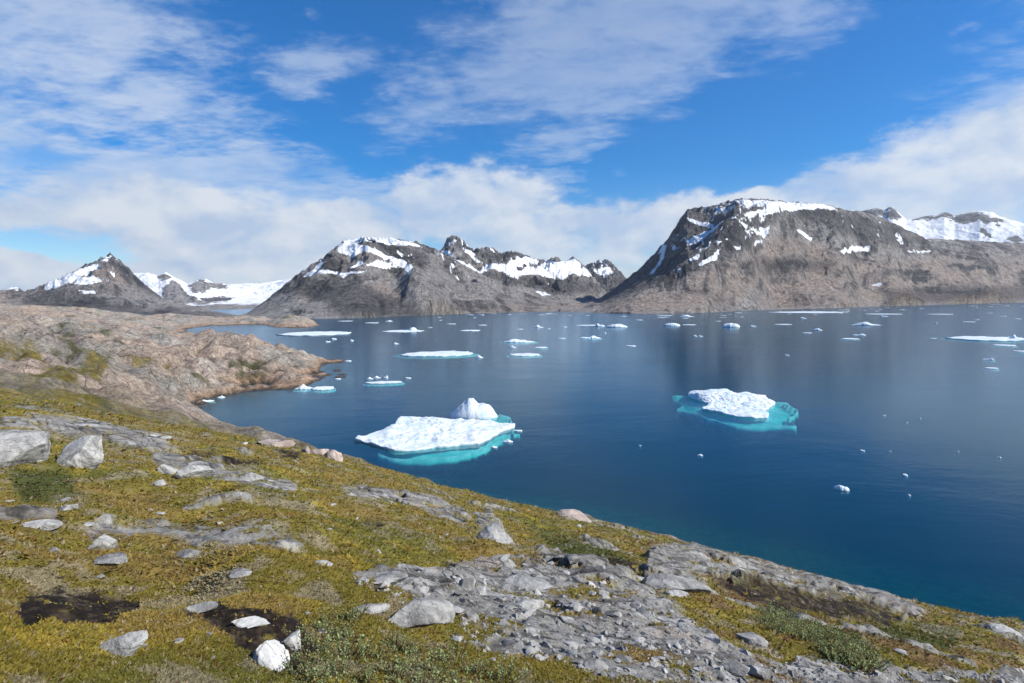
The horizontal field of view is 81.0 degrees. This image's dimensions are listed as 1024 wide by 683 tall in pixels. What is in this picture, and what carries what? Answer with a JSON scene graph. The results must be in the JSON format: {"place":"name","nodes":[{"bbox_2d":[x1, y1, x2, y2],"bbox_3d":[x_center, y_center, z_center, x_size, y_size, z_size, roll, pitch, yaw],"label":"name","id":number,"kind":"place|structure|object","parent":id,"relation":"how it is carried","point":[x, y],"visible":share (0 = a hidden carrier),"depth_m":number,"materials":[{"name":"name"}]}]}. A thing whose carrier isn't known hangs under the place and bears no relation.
{"place":"outdoors","nodes":[
{"label":"outdoors","id":0,"kind":"place"},
{"bbox_2d":[0,253,237,317],"bbox_3d":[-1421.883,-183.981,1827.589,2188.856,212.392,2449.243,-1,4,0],"label":"mountain","id":1,"kind":"structure","parent":0,"point":[110,282],"depth_m":1695.38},
{"bbox_2d":[133,272,290,309],"bbox_3d":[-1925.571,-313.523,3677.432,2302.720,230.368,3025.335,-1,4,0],"label":"mountain","id":2,"kind":"structure","parent":0,"point":[206,294],"depth_m":3307.53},
{"bbox_2d":[242,236,587,318],"bbox_3d":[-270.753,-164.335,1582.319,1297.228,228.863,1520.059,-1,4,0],"label":"mountain","id":3,"kind":"structure","parent":0,"point":[367,277],"depth_m":1235.35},
{"bbox_2d":[0,303,1023,682],"bbox_3d":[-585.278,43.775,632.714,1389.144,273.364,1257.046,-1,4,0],"label":"ground","id":4,"kind":"structure","parent":0,"point":[166,367],"depth_m":22.61,"materials":[{"name":"plant"}]},
{"bbox_2d":[0,429,50,467],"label":"boulder","id":5,"kind":"object","parent":4,"relation":"on","point":[23,446],"visible":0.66,"depth_m":12.82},
{"bbox_2d":[21,519,62,530],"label":"boulder","id":6,"kind":"object","parent":4,"relation":"on","point":[48,524],"visible":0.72,"depth_m":7.87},
{"bbox_2d":[59,504,77,510],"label":"boulder","id":7,"kind":"object","parent":4,"relation":"on","point":[68,507],"visible":0.67,"depth_m":9.17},
{"bbox_2d":[56,435,103,468],"bbox_3d":[-9.848,2.717,13.665,0.926,1.034,0.908,-1,4,-12],"label":"boulder","id":8,"kind":"object","parent":4,"relation":"on","point":[84,451],"visible":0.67,"depth_m":13.69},
{"bbox_2d":[86,534,117,549],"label":"boulder","id":9,"kind":"object","parent":4,"relation":"on","point":[104,541],"visible":0.66,"depth_m":7.43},
{"bbox_2d":[93,552,127,565],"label":"boulder","id":10,"kind":"object","parent":4,"relation":"on","point":[116,559],"visible":0.88,"depth_m":6.75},
{"bbox_2d":[99,630,147,656],"bbox_3d":[-2.388,1.877,3.669,0.300,0.130,0.240,-22,29,-39],"label":"boulder","id":11,"kind":"object","parent":4,"relation":"on","point":[129,644],"visible":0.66,"depth_m":3.65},
{"bbox_2d":[151,479,166,485],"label":"boulder","id":12,"kind":"object","parent":4,"relation":"on","point":[159,482],"visible":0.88,"depth_m":12.79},
{"bbox_2d":[156,464,177,474],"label":"boulder","id":13,"kind":"object","parent":4,"relation":"on","point":[164,469],"visible":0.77,"depth_m":15.59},
{"bbox_2d":[173,549,200,558],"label":"boulder","id":14,"kind":"object","parent":4,"relation":"on","point":[185,553],"visible":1,"depth_m":7.51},
{"bbox_2d":[174,464,214,478],"bbox_3d":[-8.270,3.449,15.693,1.065,0.458,0.533,7,-2,-42],"label":"boulder","id":15,"kind":"object","parent":4,"relation":"on","point":[195,470],"visible":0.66,"depth_m":15.48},
{"bbox_2d":[185,601,217,612],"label":"boulder","id":16,"kind":"object","parent":4,"relation":"on","point":[205,606],"visible":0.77,"depth_m":4.96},
{"bbox_2d":[228,568,251,578],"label":"boulder","id":17,"kind":"object","parent":4,"relation":"on","point":[238,573],"visible":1,"depth_m":6.17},
{"bbox_2d":[232,616,269,627],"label":"boulder","id":18,"kind":"object","parent":4,"relation":"on","point":[252,621],"visible":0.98,"depth_m":4.75,"materials":[{"name":"white stone"}]},
{"bbox_2d":[253,639,289,671],"bbox_3d":[-1.666,2.221,4.176,0.246,0.147,0.246,-5,34,-48],"label":"boulder","id":19,"kind":"object","parent":4,"relation":"on","point":[269,654],"visible":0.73,"depth_m":4.15,"materials":[{"name":"white stone"}]},
{"bbox_2d":[257,439,294,446],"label":"boulder","id":20,"kind":"object","parent":4,"relation":"on","point":[280,443],"visible":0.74,"depth_m":39.13,"materials":[{"name":"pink stone"}]},
{"bbox_2d":[281,630,300,650],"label":"boulder","id":21,"kind":"object","parent":4,"relation":"on","point":[292,642],"visible":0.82,"depth_m":4.55,"materials":[{"name":"white stone"}]},
{"bbox_2d":[281,622,314,644],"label":"willow shrub","id":22,"kind":"object","parent":4,"relation":"on","point":[302,639],"visible":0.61,"depth_m":4.79,"materials":[{"name":"green plant"}]},
{"bbox_2d":[283,644,319,668],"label":"willow shrub","id":23,"kind":"object","parent":4,"relation":"on","point":[298,658],"visible":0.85,"depth_m":4.13,"materials":[{"name":"green plant"}]},
{"bbox_2d":[284,650,331,682],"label":"willow shrub","id":24,"kind":"object","parent":4,"relation":"on","point":[308,670],"visible":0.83,"depth_m":3.93,"materials":[{"name":"green plant"}]},
{"bbox_2d":[298,624,339,658],"bbox_3d":[-1.435,2.233,4.417,0.266,0.152,0.334,-3,5,-33],"label":"willow shrub","id":25,"kind":"object","parent":4,"relation":"on","point":[320,643],"visible":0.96,"depth_m":4.43,"materials":[{"name":"green plant"}]},
{"bbox_2d":[293,664,345,682],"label":"willow shrub","id":26,"kind":"object","parent":4,"relation":"on","point":[319,680],"visible":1,"depth_m":3.79,"materials":[{"name":"green plant"}]},
{"bbox_2d":[310,449,328,454],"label":"boulder","id":27,"kind":"object","parent":4,"relation":"on","point":[319,451],"visible":0.54,"depth_m":39.62,"materials":[{"name":"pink stone"}]},
{"bbox_2d":[302,607,337,633],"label":"willow shrub","id":28,"kind":"object","parent":4,"relation":"on","point":[323,623],"visible":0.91,"depth_m":5.17,"materials":[{"name":"green plant"}]},
{"bbox_2d":[324,450,342,461],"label":"boulder","id":29,"kind":"object","parent":4,"relation":"on","point":[334,455],"visible":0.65,"depth_m":39.65,"materials":[{"name":"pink stone"}]},
{"bbox_2d":[320,646,354,677],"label":"willow shrub","id":30,"kind":"object","parent":4,"relation":"on","point":[342,663],"visible":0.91,"depth_m":4.12,"materials":[{"name":"green plant"}]},
{"bbox_2d":[319,616,367,642],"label":"willow shrub","id":31,"kind":"object","parent":4,"relation":"on","point":[343,630],"visible":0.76,"depth_m":5.02,"materials":[{"name":"green plant"}]},
{"bbox_2d":[314,624,375,660],"bbox_3d":[-1.268,2.287,4.490,0.383,0.198,0.451,3,5,39],"label":"willow shrub","id":32,"kind":"object","parent":4,"relation":"on","point":[347,643],"visible":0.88,"depth_m":4.51,"materials":[{"name":"green plant"}]},
{"bbox_2d":[328,603,369,623],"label":"willow shrub","id":33,"kind":"object","parent":4,"relation":"on","point":[350,615],"visible":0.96,"depth_m":5.42,"materials":[{"name":"green plant"}]},
{"bbox_2d":[342,662,378,682],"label":"willow shrub","id":34,"kind":"object","parent":4,"relation":"on","point":[368,674],"visible":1,"depth_m":4.03,"materials":[{"name":"green plant"}]},
{"bbox_2d":[346,631,394,661],"bbox_3d":[-1.108,2.403,4.689,0.316,0.156,0.319,3,5,44],"label":"willow shrub","id":35,"kind":"object","parent":4,"relation":"on","point":[371,651],"visible":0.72,"depth_m":4.67,"materials":[{"name":"green plant"}]},
{"bbox_2d":[353,603,389,613],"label":"boulder","id":36,"kind":"object","parent":4,"relation":"on","point":[377,608],"visible":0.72,"depth_m":5.74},
{"bbox_2d":[356,643,417,682],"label":"willow shrub","id":37,"kind":"object","parent":4,"relation":"on","point":[385,668],"visible":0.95,"depth_m":4.26,"materials":[{"name":"green plant"}]},
{"bbox_2d":[373,571,407,585],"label":"boulder","id":38,"kind":"object","parent":4,"relation":"on","point":[393,577],"visible":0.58,"depth_m":6.81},
{"bbox_2d":[376,628,416,651],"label":"willow shrub","id":39,"kind":"object","parent":4,"relation":"on","point":[397,637],"visible":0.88,"depth_m":5.16,"materials":[{"name":"green plant"}]},
{"bbox_2d":[393,638,426,655],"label":"willow shrub","id":40,"kind":"object","parent":4,"relation":"on","point":[409,649],"visible":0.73,"depth_m":5.13,"materials":[{"name":"green plant"}]},
{"bbox_2d":[391,658,445,682],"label":"willow shrub","id":41,"kind":"object","parent":4,"relation":"on","point":[419,677],"visible":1,"depth_m":4.21,"materials":[{"name":"green plant"}]},
{"bbox_2d":[387,597,455,628],"bbox_3d":[-0.920,2.680,5.859,0.905,0.298,0.308,12,2,-43],"label":"boulder","id":42,"kind":"object","parent":4,"relation":"on","point":[420,612],"visible":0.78,"depth_m":5.80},
{"bbox_2d":[413,584,429,593],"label":"loose stone","id":43,"kind":"object","parent":4,"relation":"on","point":[421,588],"visible":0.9,"depth_m":7.31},
{"bbox_2d":[406,642,449,676],"bbox_3d":[-0.640,2.463,4.602,0.382,0.168,0.325,2,5,38],"label":"willow shrub","id":44,"kind":"object","parent":4,"relation":"on","point":[429,658],"visible":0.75,"depth_m":4.61,"materials":[{"name":"green plant"}]},
{"bbox_2d":[424,628,471,663],"bbox_3d":[-0.560,2.644,5.120,0.389,0.192,0.393,0,4,14],"label":"willow shrub","id":45,"kind":"object","parent":4,"relation":"on","point":[443,652],"visible":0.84,"depth_m":5.13,"materials":[{"name":"green plant"}]},
{"bbox_2d":[428,652,475,682],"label":"willow shrub","id":46,"kind":"object","parent":4,"relation":"on","point":[452,673],"visible":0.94,"depth_m":4.40,"materials":[{"name":"green plant"}]},
{"bbox_2d":[458,578,475,590],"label":"boulder","id":47,"kind":"object","parent":4,"relation":"on","point":[467,583],"visible":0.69,"depth_m":8.01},
{"bbox_2d":[464,610,478,619],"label":"loose stone","id":48,"kind":"object","parent":4,"relation":"on","point":[471,615],"visible":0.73,"depth_m":6.31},
{"bbox_2d":[456,653,492,677],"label":"willow shrub","id":49,"kind":"object","parent":4,"relation":"on","point":[475,666],"visible":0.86,"depth_m":4.83,"materials":[{"name":"green plant"}]},
{"bbox_2d":[473,585,485,594],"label":"boulder","id":50,"kind":"object","parent":4,"relation":"on","point":[481,589],"visible":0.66,"depth_m":8.00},
{"bbox_2d":[476,523,513,544],"bbox_3d":[-0.422,4.643,14.056,0.787,0.472,0.866,19,42,26],"label":"boulder","id":51,"kind":"object","parent":4,"relation":"on","point":[496,532],"visible":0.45,"depth_m":14.01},
{"bbox_2d":[477,653,528,682],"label":"willow shrub","id":52,"kind":"object","parent":4,"relation":"on","point":[502,671],"visible":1,"depth_m":4.81,"materials":[{"name":"green plant"}]},
{"bbox_2d":[502,639,514,646],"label":"loose stone","id":53,"kind":"object","parent":4,"relation":"on","point":[506,642],"visible":0.96,"depth_m":5.74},
{"bbox_2d":[0,390,1023,682],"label":"turf","id":54,"kind":"structure","parent":4,"relation":"on","point":[198,670],"depth_m":7.64,"materials":[{"name":"green plant"}]},
{"bbox_2d":[510,599,544,610],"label":"boulder","id":55,"kind":"object","parent":4,"relation":"on","point":[525,604],"visible":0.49,"depth_m":7.54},
{"bbox_2d":[504,574,552,592],"bbox_3d":[0.251,3.836,9.435,0.809,0.202,0.486,6,9,9],"label":"boulder","id":56,"kind":"object","parent":4,"relation":"on","point":[522,582],"visible":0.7,"depth_m":9.36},
{"bbox_2d":[522,609,536,616],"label":"loose stone","id":57,"kind":"object","parent":4,"relation":"on","point":[528,612],"visible":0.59,"depth_m":7.15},
{"bbox_2d":[523,616,538,626],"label":"loose stone","id":58,"kind":"object","parent":4,"relation":"on","point":[531,621],"visible":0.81,"depth_m":6.90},
{"bbox_2d":[525,646,538,654],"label":"loose stone","id":59,"kind":"object","parent":4,"relation":"on","point":[530,650],"visible":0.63,"depth_m":5.65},
{"bbox_2d":[559,615,573,623],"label":"loose stone","id":60,"kind":"object","parent":4,"relation":"on","point":[567,620],"visible":1,"depth_m":7.39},
{"bbox_2d":[563,640,578,648],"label":"loose stone","id":61,"kind":"object","parent":4,"relation":"on","point":[575,645],"visible":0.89,"depth_m":6.24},
{"bbox_2d":[566,554,580,563],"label":"loose stone","id":62,"kind":"object","parent":4,"relation":"on","point":[573,558],"visible":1,"depth_m":12.27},
{"bbox_2d":[556,509,591,522],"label":"boulder","id":63,"kind":"object","parent":4,"relation":"on","point":[575,514],"visible":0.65,"depth_m":34.74,"materials":[{"name":"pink stone"}]},
{"bbox_2d":[568,603,581,611],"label":"boulder","id":64,"kind":"object","parent":4,"relation":"on","point":[575,606],"visible":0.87,"depth_m":8.34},
{"bbox_2d":[586,637,599,642],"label":"loose stone","id":65,"kind":"object","parent":4,"relation":"on","point":[593,639],"visible":0.8,"depth_m":6.69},
{"bbox_2d":[584,659,608,671],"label":"loose stone","id":66,"kind":"object","parent":4,"relation":"on","point":[599,664],"visible":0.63,"depth_m":5.39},
{"bbox_2d":[604,610,621,616],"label":"loose stone","id":67,"kind":"object","parent":4,"relation":"on","point":[614,613],"visible":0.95,"depth_m":8.13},
{"bbox_2d":[636,606,650,616],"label":"loose stone","id":68,"kind":"object","parent":4,"relation":"on","point":[644,611],"visible":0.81,"depth_m":8.59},
{"bbox_2d":[642,573,710,592],"bbox_3d":[3.364,5.039,12.380,1.475,0.369,0.619,6,5,7],"label":"boulder","id":69,"kind":"object","parent":4,"relation":"on","point":[658,580],"visible":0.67,"depth_m":12.22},
{"bbox_2d":[665,590,689,596],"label":"boulder","id":70,"kind":"object","parent":4,"relation":"on","point":[680,593],"visible":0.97,"depth_m":11.77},
{"bbox_2d":[677,622,692,632],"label":"loose stone","id":71,"kind":"object","parent":4,"relation":"on","point":[684,627],"visible":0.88,"depth_m":7.95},
{"bbox_2d":[706,634,719,643],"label":"boulder","id":72,"kind":"object","parent":4,"relation":"on","point":[713,638],"visible":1,"depth_m":7.87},
{"bbox_2d":[721,661,749,676],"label":"boulder","id":73,"kind":"object","parent":4,"relation":"on","point":[735,668],"visible":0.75,"depth_m":6.58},
{"bbox_2d":[735,632,767,647],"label":"boulder","id":74,"kind":"object","parent":4,"relation":"on","point":[753,638],"visible":0.71,"depth_m":8.68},
{"bbox_2d":[747,665,771,680],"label":"boulder","id":75,"kind":"object","parent":4,"relation":"on","point":[759,672],"visible":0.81,"depth_m":6.75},
{"bbox_2d":[746,609,775,624],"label":"willow shrub","id":76,"kind":"object","parent":4,"relation":"on","point":[758,619],"visible":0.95,"depth_m":10.63,"materials":[{"name":"green plant"}]},
{"bbox_2d":[757,620,786,633],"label":"willow shrub","id":77,"kind":"object","parent":4,"relation":"on","point":[773,626],"visible":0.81,"depth_m":10.17,"materials":[{"name":"green plant"}]},
{"bbox_2d":[756,600,787,614],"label":"willow shrub","id":78,"kind":"object","parent":4,"relation":"on","point":[771,607],"visible":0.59,"depth_m":12.46,"materials":[{"name":"green plant"}]},
{"bbox_2d":[757,601,788,619],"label":"willow shrub","id":79,"kind":"object","parent":4,"relation":"on","point":[770,611],"visible":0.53,"depth_m":11.60,"materials":[{"name":"green plant"}]},
{"bbox_2d":[771,616,795,632],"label":"willow shrub","id":80,"kind":"object","parent":4,"relation":"on","point":[781,627],"visible":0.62,"depth_m":10.15,"materials":[{"name":"green plant"}]},
{"bbox_2d":[781,618,816,639],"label":"willow shrub","id":81,"kind":"object","parent":4,"relation":"on","point":[803,631],"visible":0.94,"depth_m":9.49,"materials":[{"name":"green plant"}]},
{"bbox_2d":[796,623,832,646],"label":"willow shrub","id":82,"kind":"object","parent":4,"relation":"on","point":[812,640],"visible":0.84,"depth_m":9.40,"materials":[{"name":"green plant"}]},
{"bbox_2d":[811,619,846,638],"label":"willow shrub","id":83,"kind":"object","parent":4,"relation":"on","point":[837,631],"visible":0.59,"depth_m":10.56,"materials":[{"name":"green plant"}]},
{"bbox_2d":[809,629,850,661],"bbox_3d":[4.859,4.588,9.002,0.544,0.278,0.630,-4,5,-41],"label":"willow shrub","id":84,"kind":"object","parent":4,"relation":"on","point":[834,646],"visible":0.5,"depth_m":9.01,"materials":[{"name":"green plant"}]},
{"bbox_2d":[813,640,855,664],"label":"willow shrub","id":85,"kind":"object","parent":4,"relation":"on","point":[828,656],"visible":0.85,"depth_m":8.69,"materials":[{"name":"green plant"}]},
{"bbox_2d":[822,638,868,665],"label":"willow shrub","id":86,"kind":"object","parent":4,"relation":"on","point":[841,650],"visible":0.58,"depth_m":8.73,"materials":[{"name":"green plant"}]},
{"bbox_2d":[831,634,867,661],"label":"willow shrub","id":87,"kind":"object","parent":4,"relation":"on","point":[846,643],"visible":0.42,"depth_m":8.91,"materials":[{"name":"green plant"}]},
{"bbox_2d":[832,641,874,673],"bbox_3d":[4.799,4.518,8.456,0.527,0.258,0.522,2,4,30],"label":"willow shrub","id":88,"kind":"object","parent":4,"relation":"on","point":[849,662],"visible":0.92,"depth_m":8.48,"materials":[{"name":"green plant"}]},
{"bbox_2d":[835,641,878,671],"bbox_3d":[4.869,4.503,8.511,0.591,0.269,0.471,-4,5,-40],"label":"willow shrub","id":89,"kind":"object","parent":4,"relation":"on","point":[865,666],"visible":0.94,"depth_m":8.47,"materials":[{"name":"green plant"}]},
{"bbox_2d":[851,637,885,656],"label":"willow shrub","id":90,"kind":"object","parent":4,"relation":"on","point":[868,647],"visible":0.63,"depth_m":9.76,"materials":[{"name":"green plant"}]},
{"bbox_2d":[853,646,891,672],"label":"willow shrub","id":91,"kind":"object","parent":4,"relation":"on","point":[882,665],"visible":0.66,"depth_m":8.62,"materials":[{"name":"green plant"}]},
{"bbox_2d":[988,623,1023,639],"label":"boulder","id":92,"kind":"object","parent":4,"relation":"on","point":[999,628],"visible":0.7,"depth_m":21.33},
{"bbox_2d":[0,0,1023,290],"label":"sky","id":93,"kind":"structure","parent":0,"point":[216,141],"materials":[{"name":"blue"}]},
{"bbox_2d":[436,235,605,303],"bbox_3d":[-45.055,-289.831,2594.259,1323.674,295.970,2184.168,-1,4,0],"label":"mountain","id":94,"kind":"structure","parent":0,"point":[570,280],"depth_m":2275.66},
{"bbox_2d":[143,303,1023,383],"bbox_3d":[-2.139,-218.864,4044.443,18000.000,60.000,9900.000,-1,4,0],"label":"water","id":95,"kind":"structure","parent":0,"point":[903,328],"depth_m":439.30,"materials":[{"name":"liquid"}]},
{"bbox_2d":[293,384,311,393],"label":"ice floe","id":96,"kind":"object","parent":95,"relation":"on","point":[303,389],"visible":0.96,"depth_m":167.36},
{"bbox_2d":[276,331,350,335],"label":"ice floe","id":97,"kind":"object","parent":95,"relation":"on","point":[317,333],"visible":0.98,"depth_m":456.76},
{"bbox_2d":[310,386,335,398],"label":"ice floe","id":98,"kind":"object","parent":95,"relation":"on","point":[324,392],"visible":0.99,"depth_m":166.17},
{"bbox_2d":[363,381,404,391],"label":"ice floe","id":99,"kind":"object","parent":95,"relation":"on","point":[383,386],"visible":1,"depth_m":177.83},
{"bbox_2d":[381,330,423,332],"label":"ice floe","id":100,"kind":"object","parent":95,"relation":"on","point":[397,331],"visible":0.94,"depth_m":485.81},
{"bbox_2d":[392,351,477,361],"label":"ice floe","id":101,"kind":"object","parent":95,"relation":"on","point":[431,356],"visible":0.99,"depth_m":265.92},
{"bbox_2d":[354,398,519,476],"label":"ice floe","id":102,"kind":"object","parent":95,"relation":"on","point":[467,435],"visible":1,"depth_m":103.39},
{"bbox_2d":[504,339,535,346],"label":"ice floe","id":103,"kind":"object","parent":95,"relation":"on","point":[515,341],"visible":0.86,"depth_m":347.49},
{"bbox_2d":[506,353,541,361],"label":"ice floe","id":104,"kind":"object","parent":95,"relation":"on","point":[526,355],"visible":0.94,"depth_m":262.27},
{"bbox_2d":[672,388,798,441],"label":"ice floe","id":105,"kind":"object","parent":95,"relation":"on","point":[727,414],"visible":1,"depth_m":128.17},
{"bbox_2d":[766,311,842,312],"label":"ice floe","id":106,"kind":"object","parent":95,"relation":"on","point":[805,312],"visible":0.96,"depth_m":994.56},
{"bbox_2d":[833,485,849,494],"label":"ice floe","id":107,"kind":"object","parent":95,"relation":"on","point":[840,489],"visible":1,"depth_m":74.86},
{"bbox_2d":[945,336,1023,340],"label":"ice floe","id":108,"kind":"object","parent":95,"relation":"on","point":[979,338],"visible":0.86,"depth_m":334.19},
{"bbox_2d":[981,358,995,365],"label":"ice floe","id":109,"kind":"object","parent":95,"relation":"on","point":[989,363],"visible":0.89,"depth_m":227.49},
{"bbox_2d":[983,367,999,375],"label":"ice floe","id":110,"kind":"object","parent":95,"relation":"on","point":[990,372],"visible":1,"depth_m":199.29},
{"bbox_2d":[585,259,625,292],"bbox_3d":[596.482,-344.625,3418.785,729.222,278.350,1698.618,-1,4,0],"label":"mountain","id":111,"kind":"structure","parent":0,"point":[607,275],"depth_m":3318.57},
{"bbox_2d":[353,558,1023,682],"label":"gravel","id":112,"kind":"structure","parent":0,"point":[793,672],"depth_m":7.32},
{"bbox_2d":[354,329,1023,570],"bbox_3d":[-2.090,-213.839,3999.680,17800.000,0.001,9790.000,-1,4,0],"label":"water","id":113,"kind":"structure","parent":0,"point":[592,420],"depth_m":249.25,"materials":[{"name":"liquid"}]},
{"bbox_2d":[560,198,1023,313],"bbox_3d":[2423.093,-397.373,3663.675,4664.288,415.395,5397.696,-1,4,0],"label":"mountain","id":114,"kind":"structure","parent":0,"point":[741,254],"depth_m":1723.03,"materials":[{"name":"stone"}]},
{"bbox_2d":[860,207,1023,242],"bbox_3d":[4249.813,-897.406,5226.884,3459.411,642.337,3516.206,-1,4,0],"label":"mountain","id":115,"kind":"structure","parent":0,"point":[978,226],"depth_m":4835.57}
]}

